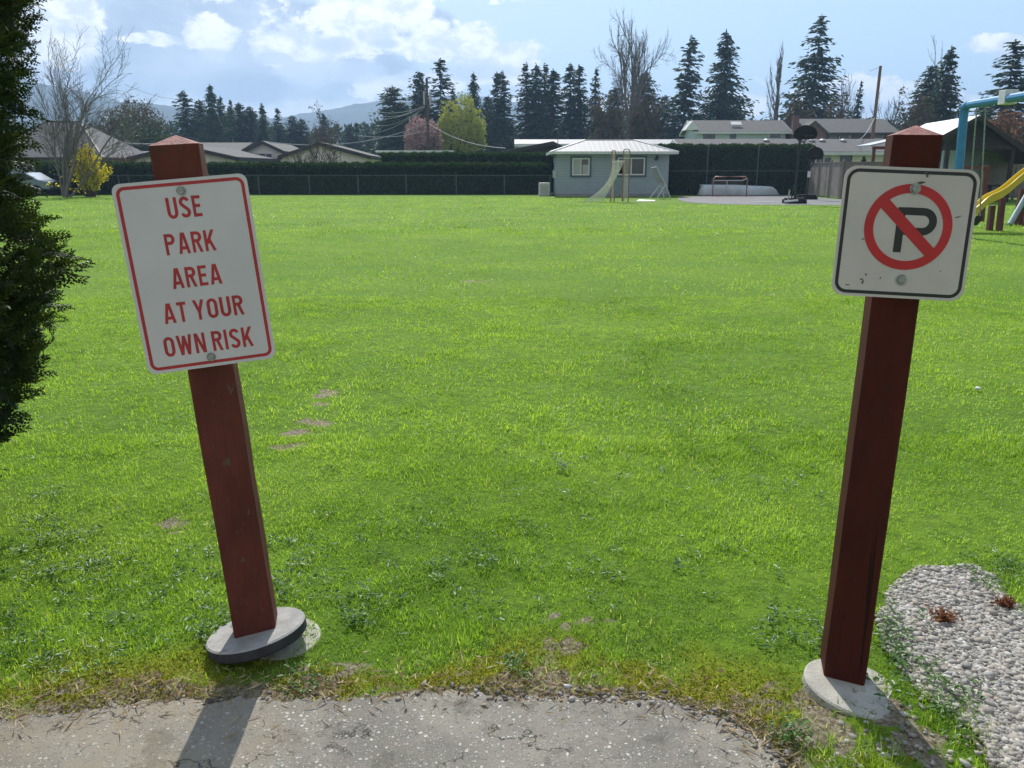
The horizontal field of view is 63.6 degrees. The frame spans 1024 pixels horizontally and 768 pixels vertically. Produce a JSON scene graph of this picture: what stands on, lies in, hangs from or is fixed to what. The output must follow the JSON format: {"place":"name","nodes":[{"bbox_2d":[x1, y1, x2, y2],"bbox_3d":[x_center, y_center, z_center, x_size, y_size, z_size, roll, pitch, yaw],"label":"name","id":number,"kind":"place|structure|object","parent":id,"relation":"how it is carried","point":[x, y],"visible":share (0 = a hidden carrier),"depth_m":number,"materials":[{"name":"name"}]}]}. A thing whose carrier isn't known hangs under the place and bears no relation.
{"place":"outdoors","nodes":[
{"label":"outdoors","id":0,"kind":"place"},
{"bbox_2d":[4,121,143,172],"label":"house","id":1,"kind":"structure","parent":0,"point":[42,156],"depth_m":57.36,"materials":[{"name":"grey paint"}]},
{"bbox_2d":[0,79,328,138],"bbox_3d":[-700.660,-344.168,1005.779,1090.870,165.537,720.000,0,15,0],"label":"hills","id":2,"kind":"structure","parent":0,"point":[168,112],"depth_m":1025.21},
{"bbox_2d":[126,146,280,166],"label":"house","id":3,"kind":"structure","parent":0,"point":[218,154],"depth_m":56.46,"materials":[{"name":"beige"}]},
{"bbox_2d":[202,143,253,149],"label":"house","id":4,"kind":"structure","parent":0,"point":[240,146],"depth_m":74.50,"materials":[{"name":"beige"}]},
{"bbox_2d":[242,141,298,161],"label":"house","id":5,"kind":"structure","parent":0,"point":[267,148],"depth_m":65.47,"materials":[{"name":"beige"}]},
{"bbox_2d":[277,142,380,166],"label":"house","id":6,"kind":"structure","parent":0,"point":[350,155],"depth_m":59.73,"materials":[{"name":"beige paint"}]},
{"bbox_2d":[0,689,782,767],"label":"asphalt path","id":7,"kind":"structure","parent":0,"point":[460,735],"depth_m":2.25,"materials":[{"name":"asphalt"}]},
{"bbox_2d":[2,674,802,767],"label":"asphalt crumbs","id":8,"kind":"object","parent":7,"relation":"on","point":[774,753],"visible":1,"depth_m":2.40,"materials":[{"name":"asphalt"}]},
{"bbox_2d":[280,95,585,142],"bbox_3d":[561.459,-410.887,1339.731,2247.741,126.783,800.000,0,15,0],"label":"hills","id":9,"kind":"structure","parent":0,"point":[352,114],"depth_m":1309.32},
{"bbox_2d":[0,194,1023,767],"bbox_3d":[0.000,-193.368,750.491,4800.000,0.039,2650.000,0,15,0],"label":"ground","id":10,"kind":"structure","parent":0,"point":[822,718],"depth_m":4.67,"materials":[{"name":"plant"}]},
{"bbox_2d":[6,172,62,195],"bbox_3d":[-29.356,-11.992,49.474,4.217,1.339,1.760,0,15,0],"label":"parked car","id":11,"kind":"object","parent":10,"relation":"on","point":[39,180],"visible":0.56,"depth_m":48.73,"materials":[{"name":"silver metal"}]},
{"bbox_2d":[0,0,94,480],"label":"cedar tree","id":12,"kind":"object","parent":10,"relation":"on","point":[21,313],"visible":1,"depth_m":3.38,"materials":[{"name":"green plant"}]},
{"bbox_2d":[48,143,105,194],"bbox_3d":[-26.479,-12.993,50.392,3.506,3.466,2.918,0,15,0],"label":"bush","id":13,"kind":"object","parent":10,"relation":"on","point":[73,185],"visible":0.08,"depth_m":50.13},
{"bbox_2d":[46,143,112,196],"bbox_3d":[-24.433,-12.103,46.706,3.278,2.976,2.552,0,15,0],"label":"forsythia","id":14,"kind":"object","parent":10,"relation":"on","point":[91,184],"visible":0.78,"depth_m":46.57,"materials":[{"name":"plant"}]},
{"bbox_2d":[27,26,155,196],"bbox_3d":[-23.059,-15.050,45.884,6.348,9.269,7.308,10,18,34],"label":"bare tree","id":15,"kind":"object","parent":10,"relation":"on","point":[67,145],"visible":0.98,"depth_m":45.46,"materials":[{"name":"plant"}]},
{"bbox_2d":[83,95,171,140],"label":"budding tree","id":16,"kind":"object","parent":10,"relation":"on","point":[145,118],"visible":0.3,"depth_m":89.76,"materials":[{"name":"plant"}]},
{"bbox_2d":[110,113,168,150],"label":"budding tree","id":17,"kind":"object","parent":10,"relation":"on","point":[151,136],"visible":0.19,"depth_m":85.55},
{"bbox_2d":[168,90,202,142],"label":"conifer tree","id":18,"kind":"object","parent":10,"relation":"on","point":[185,120],"visible":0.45,"depth_m":121.75,"materials":[{"name":"green plant"}]},
{"bbox_2d":[190,99,210,142],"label":"conifer tree","id":19,"kind":"object","parent":10,"relation":"on","point":[200,106],"visible":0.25,"depth_m":123.42,"materials":[{"name":"green plant"}]},
{"bbox_2d":[112,135,306,663],"bbox_3d":[-0.870,0.086,2.495,0.399,1.605,0.317,0,15,0],"label":"sign post","id":20,"kind":"object","parent":10,"relation":"on","point":[186,225],"visible":1,"depth_m":2.33,"materials":[{"name":"red paint"}]},
{"bbox_2d":[191,83,239,142],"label":"conifer tree","id":21,"kind":"object","parent":10,"relation":"on","point":[214,131],"visible":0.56,"depth_m":119.01,"materials":[{"name":"green plant"}]},
{"bbox_2d":[213,97,235,142],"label":"conifer tree","id":22,"kind":"object","parent":10,"relation":"on","point":[220,104],"visible":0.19,"depth_m":122.74,"materials":[{"name":"green plant"}]},
{"bbox_2d":[229,102,252,142],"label":"conifer tree","id":23,"kind":"object","parent":10,"relation":"on","point":[242,134],"visible":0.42,"depth_m":125.60,"materials":[{"name":"green plant"}]},
{"bbox_2d":[239,106,259,143],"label":"conifer tree","id":24,"kind":"object","parent":10,"relation":"on","point":[251,115],"visible":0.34,"depth_m":127.90,"materials":[{"name":"green plant"}]},
{"bbox_2d":[251,103,275,143],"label":"conifer tree","id":25,"kind":"object","parent":10,"relation":"on","point":[263,131],"visible":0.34,"depth_m":125.00,"materials":[{"name":"green plant"}]},
{"bbox_2d":[269,107,294,143],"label":"conifer tree","id":26,"kind":"object","parent":10,"relation":"on","point":[278,135],"visible":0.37,"depth_m":129.91,"materials":[{"name":"green plant"}]},
{"bbox_2d":[260,618,320,660],"bbox_3d":[-0.766,0.861,2.750,0.261,0.061,0.261,0,15,0],"label":"concrete disc","id":27,"kind":"object","parent":10,"relation":"on","point":[286,651],"visible":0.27,"depth_m":2.69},
{"bbox_2d":[282,116,303,147],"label":"conifer tree","id":28,"kind":"object","parent":10,"relation":"on","point":[292,121],"visible":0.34,"depth_m":131.66,"materials":[{"name":"green plant"}]},
{"bbox_2d":[33,160,553,194],"bbox_3d":[-13.384,-12.889,51.666,32.557,2.174,1.755,0,15,0],"label":"hedge","id":29,"kind":"object","parent":10,"relation":"on","point":[130,167],"visible":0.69,"depth_m":51.06,"materials":[{"name":"green plant"}]},
{"bbox_2d":[291,118,313,147],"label":"conifer tree","id":30,"kind":"object","parent":10,"relation":"on","point":[304,138],"visible":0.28,"depth_m":131.95,"materials":[{"name":"green plant"}]},
{"bbox_2d":[285,128,342,166],"bbox_3d":[-13.038,-14.953,55.170,3.775,4.237,3.909,0,15,0],"label":"shrub","id":31,"kind":"object","parent":10,"relation":"on","point":[311,155],"visible":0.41,"depth_m":54.85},
{"bbox_2d":[96,174,551,194],"bbox_3d":[-11.547,-12.182,50.561,27.964,1.260,0.064,0,15,0],"label":"chain link fence","id":32,"kind":"object","parent":10,"relation":"on","point":[405,175],"visible":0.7,"depth_m":50.48,"materials":[{"name":"metal"}]},
{"bbox_2d":[308,100,342,143],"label":"budding tree","id":33,"kind":"object","parent":10,"relation":"on","point":[328,139],"visible":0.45,"depth_m":120.91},
{"bbox_2d":[341,125,356,149],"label":"conifer tree","id":34,"kind":"object","parent":10,"relation":"on","point":[349,133],"visible":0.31,"depth_m":143.70,"materials":[{"name":"green plant"}]},
{"bbox_2d":[351,123,364,150],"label":"conifer tree","id":35,"kind":"object","parent":10,"relation":"on","point":[356,138],"visible":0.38,"depth_m":143.40,"materials":[{"name":"green plant"}]},
{"bbox_2d":[358,126,376,152],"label":"conifer tree","id":36,"kind":"object","parent":10,"relation":"on","point":[367,129],"visible":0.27,"depth_m":143.36,"materials":[{"name":"green plant"}]},
{"bbox_2d":[359,86,415,155],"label":"conifer tree","id":37,"kind":"object","parent":10,"relation":"on","point":[390,98],"visible":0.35,"depth_m":111.90,"materials":[{"name":"green plant"}]},
{"bbox_2d":[269,78,505,149],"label":"utility pole","id":38,"kind":"object","parent":10,"relation":"on","point":[427,105],"visible":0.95,"depth_m":77.63,"materials":[{"name":"brown wood"}]},
{"bbox_2d":[380,102,426,155],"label":"conifer tree","id":39,"kind":"object","parent":10,"relation":"on","point":[398,143],"visible":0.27,"depth_m":109.99,"materials":[{"name":"green plant"}]},
{"bbox_2d":[0,642,820,767],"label":"dry litter","id":40,"kind":"object","parent":10,"relation":"on","point":[190,691],"visible":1,"depth_m":2.43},
{"bbox_2d":[375,150,454,153],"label":"house","id":41,"kind":"structure","parent":10,"relation":"on","point":[397,151],"depth_m":75.06,"materials":[{"name":"grey"}]},
{"bbox_2d":[404,72,434,149],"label":"conifer tree","id":42,"kind":"object","parent":10,"relation":"on","point":[419,87],"visible":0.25,"depth_m":113.46,"materials":[{"name":"green plant"}]},
{"bbox_2d":[401,114,446,149],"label":"budding tree","id":43,"kind":"object","parent":10,"relation":"on","point":[419,142],"visible":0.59,"depth_m":87.31,"materials":[{"name":"plant"}]},
{"bbox_2d":[425,58,461,149],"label":"conifer tree","id":44,"kind":"object","parent":10,"relation":"on","point":[444,83],"visible":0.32,"depth_m":114.98,"materials":[{"name":"green plant"}]},
{"bbox_2d":[0,625,913,767],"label":"moss","id":45,"kind":"object","parent":10,"relation":"on","point":[415,680],"visible":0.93,"depth_m":2.49,"materials":[{"name":"plant"}]},
{"bbox_2d":[435,91,486,152],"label":"budding tree","id":46,"kind":"object","parent":10,"relation":"on","point":[475,125],"visible":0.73,"depth_m":90.58,"materials":[{"name":"plant"}]},
{"bbox_2d":[379,150,552,166],"bbox_3d":[-2.881,-14.322,55.793,12.212,2.864,1.648,0,15,0],"label":"hedge","id":47,"kind":"object","parent":10,"relation":"on","point":[458,156],"visible":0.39,"depth_m":55.01,"materials":[{"name":"green plant"}]},
{"bbox_2d":[462,72,490,152],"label":"conifer tree","id":48,"kind":"object","parent":10,"relation":"on","point":[473,88],"visible":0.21,"depth_m":115.45,"materials":[{"name":"green plant"}]},
{"bbox_2d":[479,95,501,150],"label":"conifer tree","id":49,"kind":"object","parent":10,"relation":"on","point":[485,104],"visible":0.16,"depth_m":117.56,"materials":[{"name":"green plant"}]},
{"bbox_2d":[483,71,509,152],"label":"conifer tree","id":50,"kind":"object","parent":10,"relation":"on","point":[494,117],"visible":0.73,"depth_m":115.04,"materials":[{"name":"green plant"}]},
{"bbox_2d":[487,71,524,149],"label":"conifer tree","id":51,"kind":"object","parent":10,"relation":"on","point":[504,84],"visible":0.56,"depth_m":115.90,"materials":[{"name":"green plant"}]},
{"bbox_2d":[0,415,1023,746],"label":"ground weeds","id":52,"kind":"object","parent":10,"relation":"on","point":[524,671],"visible":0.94,"depth_m":2.90,"materials":[{"name":"green plant"}]},
{"bbox_2d":[509,62,540,144],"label":"conifer tree","id":53,"kind":"object","parent":10,"relation":"on","point":[526,115],"visible":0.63,"depth_m":114.58,"materials":[{"name":"green plant"}]},
{"bbox_2d":[517,63,546,138],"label":"conifer tree","id":54,"kind":"object","parent":10,"relation":"on","point":[537,70],"visible":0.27,"depth_m":116.01,"materials":[{"name":"green plant"}]},
{"bbox_2d":[529,63,554,137],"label":"conifer tree","id":55,"kind":"object","parent":10,"relation":"on","point":[545,69],"visible":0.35,"depth_m":115.22,"materials":[{"name":"green plant"}]},
{"bbox_2d":[533,68,568,138],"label":"conifer tree","id":56,"kind":"object","parent":10,"relation":"on","point":[549,99],"visible":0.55,"depth_m":113.47,"materials":[{"name":"green plant"}]},
{"bbox_2d":[88,103,1023,149],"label":"woods","id":57,"kind":"object","parent":10,"relation":"on","point":[336,127],"visible":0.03,"depth_m":156.39,"materials":[{"name":"plant"}]},
{"bbox_2d":[551,62,592,138],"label":"conifer tree","id":58,"kind":"object","parent":10,"relation":"on","point":[570,99],"visible":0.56,"depth_m":114.64,"materials":[{"name":"green plant"}]},
{"bbox_2d":[567,64,592,138],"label":"conifer tree","id":59,"kind":"object","parent":10,"relation":"on","point":[580,92],"visible":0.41,"depth_m":116.03,"materials":[{"name":"green plant"}]},
{"bbox_2d":[578,68,608,138],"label":"conifer tree","id":60,"kind":"object","parent":10,"relation":"on","point":[595,91],"visible":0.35,"depth_m":113.56,"materials":[{"name":"green plant"}]},
{"bbox_2d":[585,149,629,201],"bbox_3d":[4.433,-9.834,38.946,2.278,2.454,0.256,-3,15,-10],"label":"slide","id":61,"kind":"object","parent":10,"relation":"on","point":[610,182],"visible":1,"depth_m":39.03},
{"bbox_2d":[587,91,631,138],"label":"budding tree","id":62,"kind":"object","parent":10,"relation":"on","point":[607,130],"visible":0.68,"depth_m":96.72,"materials":[{"name":"plant"}]},
{"bbox_2d":[546,139,678,196],"bbox_3d":[5.764,-12.934,49.325,7.320,3.236,5.515,0,15,0],"label":"hut","id":63,"kind":"object","parent":10,"relation":"on","point":[582,168],"visible":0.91,"depth_m":47.20,"materials":[{"name":"grey"}]},
{"bbox_2d":[570,156,591,176],"bbox_3d":[3.924,-12.385,47.058,1.206,1.173,0.071,0,15,0],"label":"window","id":64,"kind":"structure","parent":63,"relation":"in","point":[580,166],"depth_m":47.04,"materials":[{"name":"white glass"}]},
{"bbox_2d":[616,156,646,176],"bbox_3d":[6.790,-12.402,47.054,1.771,1.191,0.071,0,15,0],"label":"window","id":65,"kind":"structure","parent":63,"relation":"in","point":[638,164],"depth_m":47.05,"materials":[{"name":"white glass"}]},
{"bbox_2d":[602,87,625,137],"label":"conifer tree","id":66,"kind":"object","parent":10,"relation":"on","point":[611,95],"visible":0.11,"depth_m":121.24,"materials":[{"name":"green plant"}]},
{"bbox_2d":[592,8,676,138],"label":"bare tree","id":67,"kind":"object","parent":10,"relation":"on","point":[635,74],"visible":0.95,"depth_m":101.64,"materials":[{"name":"plant"}]},
{"bbox_2d":[617,72,666,138],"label":"conifer tree","id":68,"kind":"object","parent":10,"relation":"on","point":[648,92],"visible":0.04,"depth_m":116.98,"materials":[{"name":"green plant"}]},
{"bbox_2d":[624,93,666,138],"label":"budding tree","id":69,"kind":"object","parent":10,"relation":"on","point":[648,127],"visible":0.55,"depth_m":96.77,"materials":[{"name":"plant"}]},
{"bbox_2d":[650,166,670,198],"bbox_3d":[7.872,-10.642,43.676,1.010,1.673,0.958,0,15,0],"label":"rebounder","id":70,"kind":"object","parent":10,"relation":"on","point":[661,182],"visible":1,"depth_m":43.45,"materials":[{"name":"metal"}]},
{"bbox_2d":[650,96,680,138],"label":"conifer tree","id":71,"kind":"object","parent":10,"relation":"on","point":[665,99],"visible":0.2,"depth_m":115.69,"materials":[{"name":"green plant"}]},
{"bbox_2d":[658,35,704,138],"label":"conifer tree","id":72,"kind":"object","parent":10,"relation":"on","point":[684,103],"visible":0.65,"depth_m":111.19,"materials":[{"name":"green plant"}]},
{"bbox_2d":[677,29,763,135],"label":"conifer tree","id":73,"kind":"object","parent":10,"relation":"on","point":[723,105],"visible":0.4,"depth_m":106.89,"materials":[{"name":"green plant"}]},
{"bbox_2d":[657,142,815,194],"bbox_3d":[13.594,-13.149,50.617,9.891,3.207,1.862,0,15,0],"label":"hedge","id":74,"kind":"object","parent":10,"relation":"on","point":[700,162],"visible":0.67,"depth_m":49.89,"materials":[{"name":"green plant"}]},
{"bbox_2d":[671,145,813,194],"bbox_3d":[13.637,-12.700,49.187,8.396,2.953,0.064,0,15,0],"label":"chain link fence","id":75,"kind":"object","parent":10,"relation":"on","point":[736,167],"visible":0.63,"depth_m":49.12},
{"bbox_2d":[678,196,841,204],"bbox_3d":[13.926,-9.393,42.167,11.320,0.042,14.727,0,15,0],"label":"court","id":76,"kind":"object","parent":10,"relation":"on","point":[752,200],"visible":0.5,"depth_m":41.03,"materials":[{"name":"concrete"}]},
{"bbox_2d":[711,176,747,196],"bbox_3d":[12.376,-11.320,47.269,2.002,1.147,0.862,0,15,0],"label":"hockey net","id":77,"kind":"object","parent":76,"relation":"on","point":[723,194],"visible":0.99,"depth_m":47.31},
{"bbox_2d":[697,185,779,195],"bbox_3d":[13.311,-11.388,48.474,4.844,0.632,1.180,0,15,0],"label":"skate ramp","id":78,"kind":"object","parent":76,"relation":"on","point":[705,190],"visible":0.94,"depth_m":48.03,"materials":[{"name":"grey concrete"}]},
{"bbox_2d":[782,125,817,203],"bbox_3d":[12.760,-9.724,36.678,1.178,3.362,1.760,0,15,0],"label":"basketball hoop","id":79,"kind":"object","parent":76,"relation":"on","point":[804,132],"visible":1,"depth_m":36.57,"materials":[{"name":"black plastic"}]},
{"bbox_2d":[796,147,823,199],"bbox_3d":[15.228,-10.681,41.906,1.000,2.587,1.760,0,15,0],"label":"basketball hoop","id":80,"kind":"object","parent":76,"relation":"on","point":[815,153],"visible":0.93,"depth_m":41.99,"materials":[{"name":"black plastic"}]},
{"bbox_2d":[765,42,783,119],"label":"bare poplar","id":81,"kind":"object","parent":10,"relation":"on","point":[776,102],"visible":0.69,"depth_m":102.04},
{"bbox_2d":[782,91,816,138],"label":"budding tree","id":82,"kind":"object","parent":10,"relation":"on","point":[798,109],"visible":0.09,"depth_m":94.34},
{"bbox_2d":[765,13,853,123],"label":"conifer tree","id":83,"kind":"object","parent":10,"relation":"on","point":[814,95],"visible":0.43,"depth_m":104.86,"materials":[{"name":"green plant"}]},
{"bbox_2d":[823,92,848,118],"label":"budding tree","id":84,"kind":"object","parent":10,"relation":"on","point":[829,113],"visible":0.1,"depth_m":95.24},
{"bbox_2d":[831,73,856,118],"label":"budding tree","id":85,"kind":"object","parent":10,"relation":"on","point":[847,100],"visible":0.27,"depth_m":99.75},
{"bbox_2d":[848,81,864,118],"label":"conifer tree","id":86,"kind":"object","parent":10,"relation":"on","point":[858,103],"visible":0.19,"depth_m":104.28,"materials":[{"name":"green plant"}]},
{"bbox_2d":[856,66,881,140],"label":"utility pole","id":87,"kind":"object","parent":10,"relation":"on","point":[873,123],"visible":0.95,"depth_m":68.25,"materials":[{"name":"orange wood"}]},
{"bbox_2d":[856,139,885,161],"bbox_3d":[21.282,-12.349,46.607,3.100,3.471,2.570,0,15,0],"label":"pergola","id":88,"kind":"object","parent":10,"relation":"on","point":[872,144],"visible":0.29,"depth_m":45.50,"materials":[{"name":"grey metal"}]},
{"bbox_2d":[869,88,907,129],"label":"budding tree","id":89,"kind":"object","parent":10,"relation":"on","point":[894,118],"visible":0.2,"depth_m":99.29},
{"bbox_2d":[802,125,979,718],"bbox_3d":[1.014,0.153,2.262,0.286,1.654,0.285,-10,18,-35],"label":"sign post","id":90,"kind":"object","parent":10,"relation":"on","point":[906,223],"visible":0.91,"depth_m":2.20,"materials":[{"name":"red paint"}]},
{"bbox_2d":[892,86,936,131],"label":"budding tree","id":91,"kind":"object","parent":10,"relation":"on","point":[920,118],"visible":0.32,"depth_m":83.99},
{"bbox_2d":[808,159,1023,199],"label":"wooden fence","id":92,"kind":"object","parent":10,"relation":"on","point":[826,179],"visible":0.41,"depth_m":43.40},
{"bbox_2d":[894,65,947,130],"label":"conifer tree","id":93,"kind":"object","parent":10,"relation":"on","point":[931,74],"visible":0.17,"depth_m":90.54,"materials":[{"name":"green plant"}]},
{"bbox_2d":[907,46,969,162],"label":"conifer tree","id":94,"kind":"object","parent":10,"relation":"on","point":[947,93],"visible":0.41,"depth_m":86.51,"materials":[{"name":"green plant"}]},
{"bbox_2d":[880,599,996,765],"bbox_3d":[1.539,0.911,2.589,0.667,0.054,1.341,0,15,0],"label":"edging","id":95,"kind":"object","parent":10,"relation":"on","point":[982,748],"visible":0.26,"depth_m":2.25,"materials":[{"name":"grey gravel"}]},
{"bbox_2d":[824,563,1023,767],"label":"gravel","id":96,"kind":"structure","parent":95,"relation":"on","point":[985,639],"depth_m":2.64,"materials":[{"name":"gravel"}]},
{"bbox_2d":[924,604,963,622],"bbox_3d":[1.480,0.789,2.825,0.123,0.068,0.104,0,15,0],"label":"dead weed","id":97,"kind":"object","parent":96,"relation":"on","point":[942,617],"visible":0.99,"depth_m":2.81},
{"bbox_2d":[989,594,1022,608],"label":"dead weed","id":98,"kind":"object","parent":96,"relation":"on","point":[1005,601],"visible":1,"depth_m":2.91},
{"bbox_2d":[920,115,1023,201],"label":"picnic shelter","id":99,"kind":"object","parent":10,"relation":"on","point":[1000,146],"visible":0.45,"depth_m":38.90,"materials":[{"name":"grey metal"}]},
{"bbox_2d":[954,89,1023,224],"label":"swing set","id":100,"kind":"object","parent":10,"relation":"on","point":[1009,96],"visible":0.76,"depth_m":18.09,"materials":[{"name":"blue metal"}]},
{"bbox_2d":[955,39,1023,167],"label":"conifer tree","id":101,"kind":"object","parent":10,"relation":"on","point":[1015,65],"visible":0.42,"depth_m":84.47,"materials":[{"name":"green plant"}]},
{"bbox_2d":[964,165,1023,230],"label":"play structure","id":102,"kind":"object","parent":10,"relation":"on","point":[1009,186],"visible":0.79,"depth_m":20.83,"materials":[{"name":"yellow plastic"}]},
{"bbox_2d":[986,107,1023,141],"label":"budding tree","id":103,"kind":"object","parent":10,"relation":"on","point":[1009,128],"visible":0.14,"depth_m":58.65,"materials":[{"name":"orange plant"}]},
{"bbox_2d":[5,0,1023,124],"label":"sky","id":104,"kind":"structure","parent":0,"point":[287,55],"materials":[{"name":"blue"}]},
{"bbox_2d":[504,141,562,152],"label":"house","id":105,"kind":"structure","parent":0,"point":[546,146],"depth_m":59.15,"materials":[{"name":"white metal"}]},
{"bbox_2d":[514,139,671,147],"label":"house","id":106,"kind":"structure","parent":0,"point":[518,143],"depth_m":78.62,"materials":[{"name":"white"}]},
{"bbox_2d":[679,117,792,138],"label":"house","id":107,"kind":"structure","parent":0,"point":[736,129],"depth_m":88.43,"materials":[{"name":"grey"}]},
{"bbox_2d":[670,139,884,189],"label":"house","id":108,"kind":"structure","parent":0,"point":[839,150],"depth_m":60.86,"materials":[{"name":"beige"}]},
{"bbox_2d":[785,119,898,138],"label":"house","id":109,"kind":"structure","parent":0,"point":[842,128],"depth_m":86.51,"materials":[{"name":"grey brick"}]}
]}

